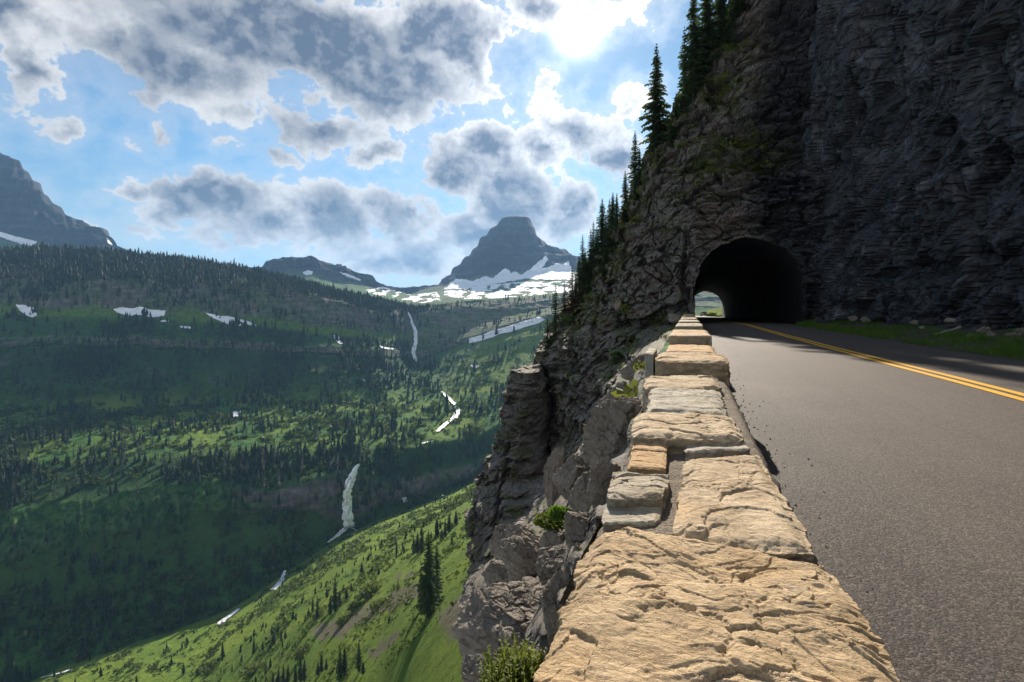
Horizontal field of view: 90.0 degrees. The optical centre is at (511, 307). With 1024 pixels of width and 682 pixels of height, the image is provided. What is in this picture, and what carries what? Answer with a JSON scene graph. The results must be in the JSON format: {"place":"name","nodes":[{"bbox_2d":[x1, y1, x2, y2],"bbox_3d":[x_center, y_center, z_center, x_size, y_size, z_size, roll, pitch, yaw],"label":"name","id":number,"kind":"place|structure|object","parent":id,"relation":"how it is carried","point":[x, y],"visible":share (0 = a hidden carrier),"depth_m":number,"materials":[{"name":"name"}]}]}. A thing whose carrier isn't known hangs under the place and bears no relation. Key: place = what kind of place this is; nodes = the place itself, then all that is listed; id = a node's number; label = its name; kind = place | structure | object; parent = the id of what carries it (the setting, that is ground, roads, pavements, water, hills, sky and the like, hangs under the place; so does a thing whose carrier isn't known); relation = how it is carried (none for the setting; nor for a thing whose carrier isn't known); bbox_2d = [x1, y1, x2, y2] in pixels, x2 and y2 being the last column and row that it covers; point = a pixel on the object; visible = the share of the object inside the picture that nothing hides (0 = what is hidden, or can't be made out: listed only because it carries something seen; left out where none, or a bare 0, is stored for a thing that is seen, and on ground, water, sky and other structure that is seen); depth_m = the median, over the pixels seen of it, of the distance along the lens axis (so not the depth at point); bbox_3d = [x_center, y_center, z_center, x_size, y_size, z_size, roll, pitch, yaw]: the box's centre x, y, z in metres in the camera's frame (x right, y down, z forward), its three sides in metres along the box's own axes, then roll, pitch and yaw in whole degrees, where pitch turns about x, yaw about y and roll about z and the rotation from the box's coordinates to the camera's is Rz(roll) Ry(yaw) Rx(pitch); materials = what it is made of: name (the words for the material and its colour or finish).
{"place":"outdoors","nodes":[
{"label":"outdoors","id":0,"kind":"place"},
{"bbox_2d":[0,153,721,681],"bbox_3d":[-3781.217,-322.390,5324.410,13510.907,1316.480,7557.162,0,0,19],"label":"terrain","id":1,"kind":"structure","parent":0,"point":[32,211],"depth_m":738.97,"materials":[{"name":"plant"}]},
{"bbox_2d":[0,232,36,245],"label":"snow patch","id":2,"kind":"object","parent":1,"relation":"on","point":[19,240],"visible":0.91,"depth_m":2788.92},
{"bbox_2d":[16,304,36,317],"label":"snow patch","id":3,"kind":"object","parent":1,"relation":"on","point":[25,309],"visible":1,"depth_m":1012.96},
{"bbox_2d":[41,575,49,601],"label":"fir tree","id":4,"kind":"object","parent":1,"relation":"on","point":[45,589],"visible":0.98,"depth_m":485.08,"materials":[{"name":"green plant"}]},
{"bbox_2d":[65,559,75,580],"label":"fir tree","id":5,"kind":"object","parent":1,"relation":"on","point":[70,567],"visible":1,"depth_m":503.70,"materials":[{"name":"green plant"}]},
{"bbox_2d":[69,463,79,492],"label":"fir tree","id":6,"kind":"object","parent":1,"relation":"on","point":[75,483],"visible":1,"depth_m":570.39,"materials":[{"name":"green plant"}]},
{"bbox_2d":[86,544,99,577],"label":"fir tree","id":7,"kind":"object","parent":1,"relation":"on","point":[93,557],"visible":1,"depth_m":511.57,"materials":[{"name":"green plant"}]},
{"bbox_2d":[113,306,164,316],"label":"snow patch","id":8,"kind":"object","parent":1,"relation":"on","point":[138,310],"visible":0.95,"depth_m":1050.82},
{"bbox_2d":[177,539,186,563],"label":"fir tree","id":9,"kind":"object","parent":1,"relation":"on","point":[182,549],"visible":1,"depth_m":543.75,"materials":[{"name":"green plant"}]},
{"bbox_2d":[207,313,255,325],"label":"snow patch","id":10,"kind":"object","parent":1,"relation":"on","point":[225,319],"visible":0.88,"depth_m":1086.27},
{"bbox_2d":[242,659,261,678],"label":"bush","id":11,"kind":"object","parent":1,"relation":"on","point":[249,672],"visible":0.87,"depth_m":313.00,"materials":[{"name":"green plant"}]},
{"bbox_2d":[0,349,521,681],"bbox_3d":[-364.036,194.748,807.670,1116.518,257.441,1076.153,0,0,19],"label":"shrubs","id":12,"kind":"object","parent":1,"relation":"on","point":[152,413],"visible":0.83,"depth_m":552.29,"materials":[{"name":"green plant"}]},
{"bbox_2d":[270,570,285,589],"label":"stream","id":13,"kind":"structure","parent":1,"relation":"on","point":[277,584],"depth_m":547.86,"materials":[{"name":"white liquid"}]},
{"bbox_2d":[0,241,574,681],"bbox_3d":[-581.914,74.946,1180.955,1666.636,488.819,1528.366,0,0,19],"label":"forest","id":14,"kind":"object","parent":1,"relation":"on","point":[64,255],"visible":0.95,"depth_m":947.48,"materials":[{"name":"plant"}]},
{"bbox_2d":[297,653,302,681],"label":"fir tree","id":15,"kind":"object","parent":1,"relation":"on","point":[300,675],"visible":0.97,"depth_m":230.72,"materials":[{"name":"green plant"}]},
{"bbox_2d":[289,643,313,661],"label":"bush","id":16,"kind":"object","parent":1,"relation":"on","point":[300,649],"visible":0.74,"depth_m":264.08,"materials":[{"name":"green plant"}]},
{"bbox_2d":[302,658,307,681],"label":"fir tree","id":17,"kind":"object","parent":1,"relation":"on","point":[304,670],"visible":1,"depth_m":227.46,"materials":[{"name":"green plant"}]},
{"bbox_2d":[330,576,339,612],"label":"fir tree","id":18,"kind":"object","parent":1,"relation":"on","point":[335,601],"visible":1,"depth_m":297.39,"materials":[{"name":"green plant"}]},
{"bbox_2d":[335,648,344,681],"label":"fir tree","id":19,"kind":"object","parent":1,"relation":"on","point":[339,667],"visible":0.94,"depth_m":181.54,"materials":[{"name":"green plant"}]},
{"bbox_2d":[333,611,351,627],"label":"bush","id":20,"kind":"object","parent":1,"relation":"on","point":[342,617],"visible":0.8,"depth_m":257.56,"materials":[{"name":"green plant"}]},
{"bbox_2d":[342,646,348,674],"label":"fir tree","id":21,"kind":"object","parent":1,"relation":"on","point":[344,661],"visible":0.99,"depth_m":183.32,"materials":[{"name":"green plant"}]},
{"bbox_2d":[342,464,359,526],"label":"waterfall","id":22,"kind":"structure","parent":1,"relation":"on","point":[347,511],"depth_m":661.42,"materials":[{"name":"white liquid"}]},
{"bbox_2d":[345,600,362,611],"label":"bush","id":23,"kind":"object","parent":1,"relation":"on","point":[352,606],"visible":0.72,"depth_m":269.56,"materials":[{"name":"green plant"}]},
{"bbox_2d":[354,644,362,671],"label":"fir tree","id":24,"kind":"object","parent":1,"relation":"on","point":[358,663],"visible":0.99,"depth_m":168.94,"materials":[{"name":"green plant"}]},
{"bbox_2d":[354,578,382,602],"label":"bush","id":25,"kind":"object","parent":1,"relation":"on","point":[370,589],"visible":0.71,"depth_m":271.85,"materials":[{"name":"green plant"}]},
{"bbox_2d":[365,596,385,612],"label":"bush","id":26,"kind":"object","parent":1,"relation":"on","point":[375,605],"visible":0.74,"depth_m":232.87,"materials":[{"name":"green plant"}]},
{"bbox_2d":[368,287,439,302],"bbox_3d":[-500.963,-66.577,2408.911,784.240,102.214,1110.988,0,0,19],"label":"snow patch","id":27,"kind":"object","parent":1,"relation":"on","point":[417,298],"visible":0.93,"depth_m":2602.82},
{"bbox_2d":[408,312,417,360],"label":"waterfall","id":28,"kind":"structure","parent":1,"relation":"on","point":[414,348],"depth_m":1454.83,"materials":[{"name":"white liquid"}]},
{"bbox_2d":[413,532,419,554],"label":"fir tree","id":29,"kind":"object","parent":1,"relation":"on","point":[416,548],"visible":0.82,"depth_m":295.13,"materials":[{"name":"green plant"}]},
{"bbox_2d":[418,528,425,552],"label":"fir tree","id":30,"kind":"object","parent":1,"relation":"on","point":[422,546],"visible":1,"depth_m":290.34,"materials":[{"name":"green plant"}]},
{"bbox_2d":[413,530,443,618],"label":"fir tree","id":31,"kind":"object","parent":1,"relation":"on","point":[428,593],"visible":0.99,"depth_m":135.00,"materials":[{"name":"green plant"}]},
{"bbox_2d":[432,542,443,597],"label":"fir tree","id":32,"kind":"object","parent":1,"relation":"on","point":[437,566],"visible":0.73,"depth_m":145.75,"materials":[{"name":"green plant"}]},
{"bbox_2d":[436,392,459,430],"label":"stream","id":33,"kind":"structure","parent":1,"relation":"on","point":[452,417],"depth_m":943.86,"materials":[{"name":"white liquid"}]},
{"bbox_2d":[446,513,452,531],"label":"fir tree","id":34,"kind":"object","parent":1,"relation":"on","point":[448,526],"visible":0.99,"depth_m":307.57,"materials":[{"name":"green plant"}]},
{"bbox_2d":[469,317,544,342],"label":"snow patch","id":35,"kind":"object","parent":1,"relation":"on","point":[523,324],"visible":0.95,"depth_m":1371.65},
{"bbox_2d":[444,256,574,288],"bbox_3d":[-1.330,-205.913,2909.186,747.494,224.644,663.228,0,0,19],"label":"snow patch","id":36,"kind":"object","parent":1,"relation":"on","point":[537,271],"visible":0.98,"depth_m":2890.65,"materials":[{"name":"snow"}]},
{"bbox_2d":[444,281,574,298],"bbox_3d":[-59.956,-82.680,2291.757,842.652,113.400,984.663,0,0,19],"label":"snow patch","id":37,"kind":"object","parent":1,"relation":"on","point":[480,289],"visible":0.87,"depth_m":2500.97,"materials":[{"name":"snow"}]},
{"bbox_2d":[0,0,727,287],"label":"sky","id":38,"kind":"structure","parent":0,"point":[383,140],"materials":[{"name":"blue"}]},
{"bbox_2d":[462,0,833,674],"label":"cliff","id":39,"kind":"structure","parent":0,"point":[782,204],"depth_m":39.05,"materials":[{"name":"stone"}]},
{"bbox_2d":[461,654,488,681],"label":"boulder","id":40,"kind":"object","parent":39,"relation":"on","point":[470,664],"visible":0.77,"depth_m":3.16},
{"bbox_2d":[481,560,508,585],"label":"boulder","id":41,"kind":"object","parent":39,"relation":"on","point":[494,571],"visible":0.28,"depth_m":7.89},
{"bbox_2d":[451,576,549,660],"bbox_3d":[0.004,2.310,3.633,0.890,0.609,0.700,0,0,32],"label":"boulder","id":42,"kind":"object","parent":39,"relation":"on","point":[492,614],"visible":0.52,"depth_m":3.53,"materials":[{"name":"stone"}]},
{"bbox_2d":[489,524,512,560],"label":"boulder","id":43,"kind":"object","parent":39,"relation":"on","point":[499,534],"visible":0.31,"depth_m":9.82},
{"bbox_2d":[479,658,532,681],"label":"leafy plant","id":44,"kind":"object","parent":39,"relation":"on","point":[495,678],"visible":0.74,"depth_m":2.23,"materials":[{"name":"green plant"}]},
{"bbox_2d":[477,632,548,681],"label":"leafy plant","id":45,"kind":"object","parent":39,"relation":"on","point":[531,663],"visible":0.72,"depth_m":2.30,"materials":[{"name":"green plant"}]},
{"bbox_2d":[501,535,538,581],"bbox_3d":[0.154,3.255,6.478,0.734,0.672,0.501,17,0,0],"label":"boulder","id":46,"kind":"object","parent":39,"relation":"on","point":[519,555],"visible":0.6,"depth_m":6.31,"materials":[{"name":"stone"}]},
{"bbox_2d":[505,523,540,547],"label":"boulder","id":47,"kind":"object","parent":39,"relation":"on","point":[521,530],"visible":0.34,"depth_m":6.98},
{"bbox_2d":[542,317,551,348],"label":"fir tree","id":48,"kind":"object","parent":39,"relation":"on","point":[547,339],"visible":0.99,"depth_m":48.83,"materials":[{"name":"green plant"}]},
{"bbox_2d":[533,510,564,531],"bbox_3d":[0.409,2.139,5.199,0.386,0.153,0.346,0,0,34],"label":"bush","id":49,"kind":"object","parent":39,"relation":"on","point":[541,520],"visible":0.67,"depth_m":5.12,"materials":[{"name":"green plant"}]},
{"bbox_2d":[535,544,566,584],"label":"boulder","id":50,"kind":"object","parent":39,"relation":"on","point":[549,561],"visible":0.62,"depth_m":3.63,"materials":[{"name":"stone"}]},
{"bbox_2d":[539,530,565,547],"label":"boulder","id":51,"kind":"object","parent":39,"relation":"on","point":[548,538],"visible":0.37,"depth_m":4.97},
{"bbox_2d":[543,445,564,508],"bbox_3d":[1.585,7.076,19.975,0.826,3.403,0.408,3,0,0],"label":"boulder","id":52,"kind":"object","parent":39,"relation":"on","point":[555,460],"visible":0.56,"depth_m":19.87,"materials":[{"name":"stone"}]},
{"bbox_2d":[539,566,574,645],"bbox_3d":[0.219,1.456,2.481,0.181,0.368,0.218,0,0,10],"label":"boulder","id":53,"kind":"object","parent":39,"relation":"on","point":[551,607],"visible":0.61,"depth_m":2.43,"materials":[{"name":"stone"}]},
{"bbox_2d":[550,284,563,337],"bbox_3d":[4.256,0.507,50.158,1.552,5.955,1.521,0,0,-42],"label":"fir tree","id":54,"kind":"object","parent":39,"relation":"on","point":[555,321],"visible":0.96,"depth_m":50.08,"materials":[{"name":"green plant"}]},
{"bbox_2d":[547,504,572,521],"bbox_3d":[0.476,1.988,5.008,0.292,0.138,0.324,0,0,-29],"label":"bush","id":55,"kind":"object","parent":39,"relation":"on","point":[558,512],"visible":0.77,"depth_m":4.96,"materials":[{"name":"green plant"}]},
{"bbox_2d":[557,283,568,323],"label":"fir tree","id":56,"kind":"object","parent":39,"relation":"on","point":[562,307],"visible":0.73,"depth_m":54.11,"materials":[{"name":"green plant"}]},
{"bbox_2d":[562,314,576,322],"bbox_3d":[6.047,1.130,51.982,2.139,0.912,2.278,0,0,5],"label":"bush","id":57,"kind":"object","parent":39,"relation":"on","point":[567,319],"visible":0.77,"depth_m":51.43,"materials":[{"name":"green plant"}]},
{"bbox_2d":[552,453,589,499],"bbox_3d":[1.211,3.330,9.973,0.762,0.939,0.676,18,1,-16],"label":"boulder","id":58,"kind":"object","parent":39,"relation":"on","point":[570,471],"visible":0.74,"depth_m":9.84,"materials":[{"name":"stone"}]},
{"bbox_2d":[564,267,579,313],"bbox_3d":[6.259,-1.566,53.384,1.821,5.709,1.718,0,0,-40],"label":"fir tree","id":59,"kind":"object","parent":39,"relation":"on","point":[572,300],"visible":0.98,"depth_m":53.17,"materials":[{"name":"green plant"}]},
{"bbox_2d":[561,542,584,587],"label":"boulder","id":60,"kind":"object","parent":39,"relation":"on","point":[565,575],"visible":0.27,"depth_m":2.47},
{"bbox_2d":[574,259,581,290],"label":"fir tree","id":61,"kind":"object","parent":39,"relation":"on","point":[578,280],"visible":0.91,"depth_m":54.56,"materials":[{"name":"green plant"}]},
{"bbox_2d":[568,470,590,511],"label":"boulder","id":62,"kind":"object","parent":39,"relation":"on","point":[577,500],"visible":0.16,"depth_m":3.52,"materials":[{"name":"stone"}]},
{"bbox_2d":[576,236,585,279],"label":"fir tree","id":63,"kind":"object","parent":39,"relation":"on","point":[582,256],"visible":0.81,"depth_m":54.29,"materials":[{"name":"green plant"}]},
{"bbox_2d":[564,508,602,553],"bbox_3d":[0.451,1.352,2.977,0.349,0.260,0.254,12,15,-11],"label":"boulder","id":64,"kind":"object","parent":39,"relation":"on","point":[575,526],"visible":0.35,"depth_m":2.93,"materials":[{"name":"stone"}]},
{"bbox_2d":[579,250,588,288],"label":"fir tree","id":65,"kind":"object","parent":39,"relation":"on","point":[585,278],"visible":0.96,"depth_m":53.72,"materials":[{"name":"green plant"}]},
{"bbox_2d":[583,265,591,293],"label":"fir tree","id":66,"kind":"object","parent":39,"relation":"on","point":[589,288],"visible":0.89,"depth_m":53.60,"materials":[{"name":"green plant"}]},
{"bbox_2d":[585,221,596,273],"bbox_3d":[8.399,-6.199,53.019,1.764,5.531,1.665,0,0,3],"label":"fir tree","id":67,"kind":"object","parent":39,"relation":"on","point":[589,261],"visible":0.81,"depth_m":53.00,"materials":[{"name":"green plant"}]},
{"bbox_2d":[591,230,601,266],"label":"fir tree","id":68,"kind":"object","parent":39,"relation":"on","point":[595,245],"visible":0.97,"depth_m":52.37,"materials":[{"name":"green plant"}]},
{"bbox_2d":[593,200,608,254],"bbox_3d":[9.054,-8.059,52.531,2.059,6.224,1.910,0,0,34],"label":"fir tree","id":69,"kind":"object","parent":39,"relation":"on","point":[600,223],"visible":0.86,"depth_m":52.31,"materials":[{"name":"green plant"}]},
{"bbox_2d":[586,463,620,508],"bbox_3d":[0.528,1.048,2.987,0.207,0.314,0.151,19,-3,-27],"label":"boulder","id":70,"kind":"object","parent":39,"relation":"on","point":[600,479],"visible":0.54,"depth_m":2.95,"materials":[{"name":"stone"}]},
{"bbox_2d":[599,249,608,275],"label":"fir tree","id":71,"kind":"object","parent":39,"relation":"on","point":[604,263],"visible":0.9,"depth_m":51.03,"materials":[{"name":"green plant"}]},
{"bbox_2d":[601,219,608,260],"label":"fir tree","id":72,"kind":"object","parent":39,"relation":"on","point":[604,239],"visible":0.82,"depth_m":51.51,"materials":[{"name":"green plant"}]},
{"bbox_2d":[602,220,618,256],"bbox_3d":[9.819,-7.226,50.474,1.759,4.394,1.896,0,0,27],"label":"fir tree","id":73,"kind":"object","parent":39,"relation":"on","point":[612,244],"visible":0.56,"depth_m":50.49,"materials":[{"name":"green plant"}]},
{"bbox_2d":[607,193,614,233],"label":"fir tree","id":74,"kind":"object","parent":39,"relation":"on","point":[611,218],"visible":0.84,"depth_m":49.70,"materials":[{"name":"green plant"}]},
{"bbox_2d":[580,396,642,468],"bbox_3d":[0.943,1.130,4.670,0.628,0.746,0.562,17,6,0],"label":"boulder","id":75,"kind":"object","parent":39,"relation":"on","point":[604,437],"visible":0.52,"depth_m":4.49,"materials":[{"name":"stone"}]},
{"bbox_2d":[598,381,631,404],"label":"boulder","id":76,"kind":"object","parent":39,"relation":"on","point":[609,395],"visible":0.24,"depth_m":8.93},
{"bbox_2d":[612,194,621,235],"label":"fir tree","id":77,"kind":"object","parent":39,"relation":"on","point":[616,215],"visible":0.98,"depth_m":48.66,"materials":[{"name":"green plant"}]},
{"bbox_2d":[613,298,621,310],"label":"boulder","id":78,"kind":"object","parent":39,"relation":"on","point":[617,304],"visible":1,"depth_m":39.80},
{"bbox_2d":[619,193,628,221],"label":"fir tree","id":79,"kind":"object","parent":39,"relation":"on","point":[625,216],"visible":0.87,"depth_m":49.34,"materials":[{"name":"green plant"}]},
{"bbox_2d":[620,173,628,210],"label":"fir tree","id":80,"kind":"object","parent":39,"relation":"on","point":[625,189],"visible":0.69,"depth_m":51.24,"materials":[{"name":"green plant"}]},
{"bbox_2d":[620,354,644,380],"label":"boulder","id":81,"kind":"object","parent":39,"relation":"on","point":[628,371],"visible":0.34,"depth_m":13.87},
{"bbox_2d":[626,131,640,198],"bbox_3d":[12.093,-13.720,50.413,1.922,7.451,1.756,0,0,-44],"label":"fir tree","id":82,"kind":"object","parent":39,"relation":"on","point":[635,158],"visible":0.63,"depth_m":50.45,"materials":[{"name":"green plant"}]},
{"bbox_2d":[631,173,639,204],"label":"fir tree","id":83,"kind":"object","parent":39,"relation":"on","point":[635,186],"visible":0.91,"depth_m":47.72,"materials":[{"name":"green plant"}]},
{"bbox_2d":[633,148,642,185],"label":"fir tree","id":84,"kind":"object","parent":39,"relation":"on","point":[638,175],"visible":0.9,"depth_m":47.81,"materials":[{"name":"green plant"}]},
{"bbox_2d":[511,39,792,426],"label":"ledge plants","id":85,"kind":"object","parent":39,"relation":"on","point":[627,392],"visible":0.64,"depth_m":40.66,"materials":[{"name":"green plant"}]},
{"bbox_2d":[638,43,675,157],"bbox_3d":[13.140,-18.592,46.519,3.388,10.579,3.652,0,0,19],"label":"fir tree","id":86,"kind":"object","parent":39,"relation":"on","point":[656,107],"visible":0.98,"depth_m":46.12,"materials":[{"name":"green plant"}]},
{"bbox_2d":[664,116,676,148],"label":"fir tree","id":87,"kind":"object","parent":39,"relation":"on","point":[671,136],"visible":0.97,"depth_m":44.33,"materials":[{"name":"green plant"}]},
{"bbox_2d":[670,94,678,136],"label":"fir tree","id":88,"kind":"object","parent":39,"relation":"on","point":[675,112],"visible":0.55,"depth_m":44.42,"materials":[{"name":"green plant"}]},
{"bbox_2d":[667,313,682,324],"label":"boulder","id":89,"kind":"object","parent":39,"relation":"on","point":[674,318],"visible":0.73,"depth_m":35.71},
{"bbox_2d":[675,103,684,139],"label":"fir tree","id":90,"kind":"object","parent":39,"relation":"on","point":[680,125],"visible":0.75,"depth_m":43.65,"materials":[{"name":"green plant"}]},
{"bbox_2d":[673,26,691,125],"bbox_3d":[14.681,-19.506,43.599,1.845,8.826,1.882,0,0,20],"label":"fir tree","id":91,"kind":"object","parent":39,"relation":"on","point":[679,98],"visible":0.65,"depth_m":43.51,"materials":[{"name":"green plant"}]},
{"bbox_2d":[677,0,710,110],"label":"fir tree","id":92,"kind":"object","parent":39,"relation":"on","point":[694,35],"visible":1,"depth_m":42.57,"materials":[{"name":"green plant"}]},
{"bbox_2d":[695,0,725,83],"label":"fir tree","id":93,"kind":"object","parent":39,"relation":"on","point":[707,14],"visible":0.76,"depth_m":42.78,"materials":[{"name":"green plant"}]},
{"bbox_2d":[708,0,738,57],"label":"fir tree","id":94,"kind":"object","parent":39,"relation":"on","point":[721,8],"visible":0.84,"depth_m":42.30,"materials":[{"name":"green plant"}]},
{"bbox_2d":[729,0,743,27],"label":"fir tree","id":95,"kind":"object","parent":39,"relation":"on","point":[736,12],"visible":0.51,"depth_m":42.88,"materials":[{"name":"green plant"}]},
{"bbox_2d":[729,0,754,16],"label":"fir tree","id":96,"kind":"object","parent":39,"relation":"on","point":[745,7],"visible":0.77,"depth_m":41.98,"materials":[{"name":"green plant"}]},
{"bbox_2d":[692,233,806,323],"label":"tunnel","id":97,"kind":"structure","parent":39,"relation":"on","point":[751,279],"depth_m":48.28,"materials":[{"name":"stone"}]},
{"bbox_2d":[702,307,721,316],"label":"roadside ground","id":98,"kind":"structure","parent":0,"point":[718,310],"depth_m":180.84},
{"bbox_2d":[695,316,1023,681],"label":"road","id":99,"kind":"structure","parent":0,"point":[906,464],"depth_m":3.40,"materials":[{"name":"asphalt"}]},
{"bbox_2d":[533,314,899,681],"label":"parapet wall","id":100,"kind":"structure","parent":99,"relation":"on","point":[698,562],"depth_m":1.18,"materials":[{"name":"beige stone"}]},
{"bbox_2d":[729,360,933,664],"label":"gravel","id":101,"kind":"structure","parent":99,"relation":"on","point":[784,467],"depth_m":3.78,"materials":[{"name":"gravel"}]},
{"bbox_2d":[712,318,1023,400],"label":"road marking","id":102,"kind":"object","parent":99,"relation":"on","point":[982,388],"visible":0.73,"depth_m":8.50,"materials":[{"name":"yellow paint"}]},
{"bbox_2d":[713,318,1023,395],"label":"road marking","id":103,"kind":"object","parent":99,"relation":"on","point":[988,385],"visible":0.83,"depth_m":9.06,"materials":[{"name":"yellow paint"}]},
{"bbox_2d":[794,318,1023,360],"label":"verge","id":104,"kind":"structure","parent":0,"point":[918,335],"depth_m":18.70,"materials":[{"name":"plant"}]},
{"bbox_2d":[976,326,990,332],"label":"stone","id":105,"kind":"object","parent":104,"relation":"on","point":[984,329],"visible":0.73,"depth_m":18.90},
{"bbox_2d":[796,0,1023,329],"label":"rock face","id":106,"kind":"object","parent":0,"point":[912,121],"visible":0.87,"depth_m":25.70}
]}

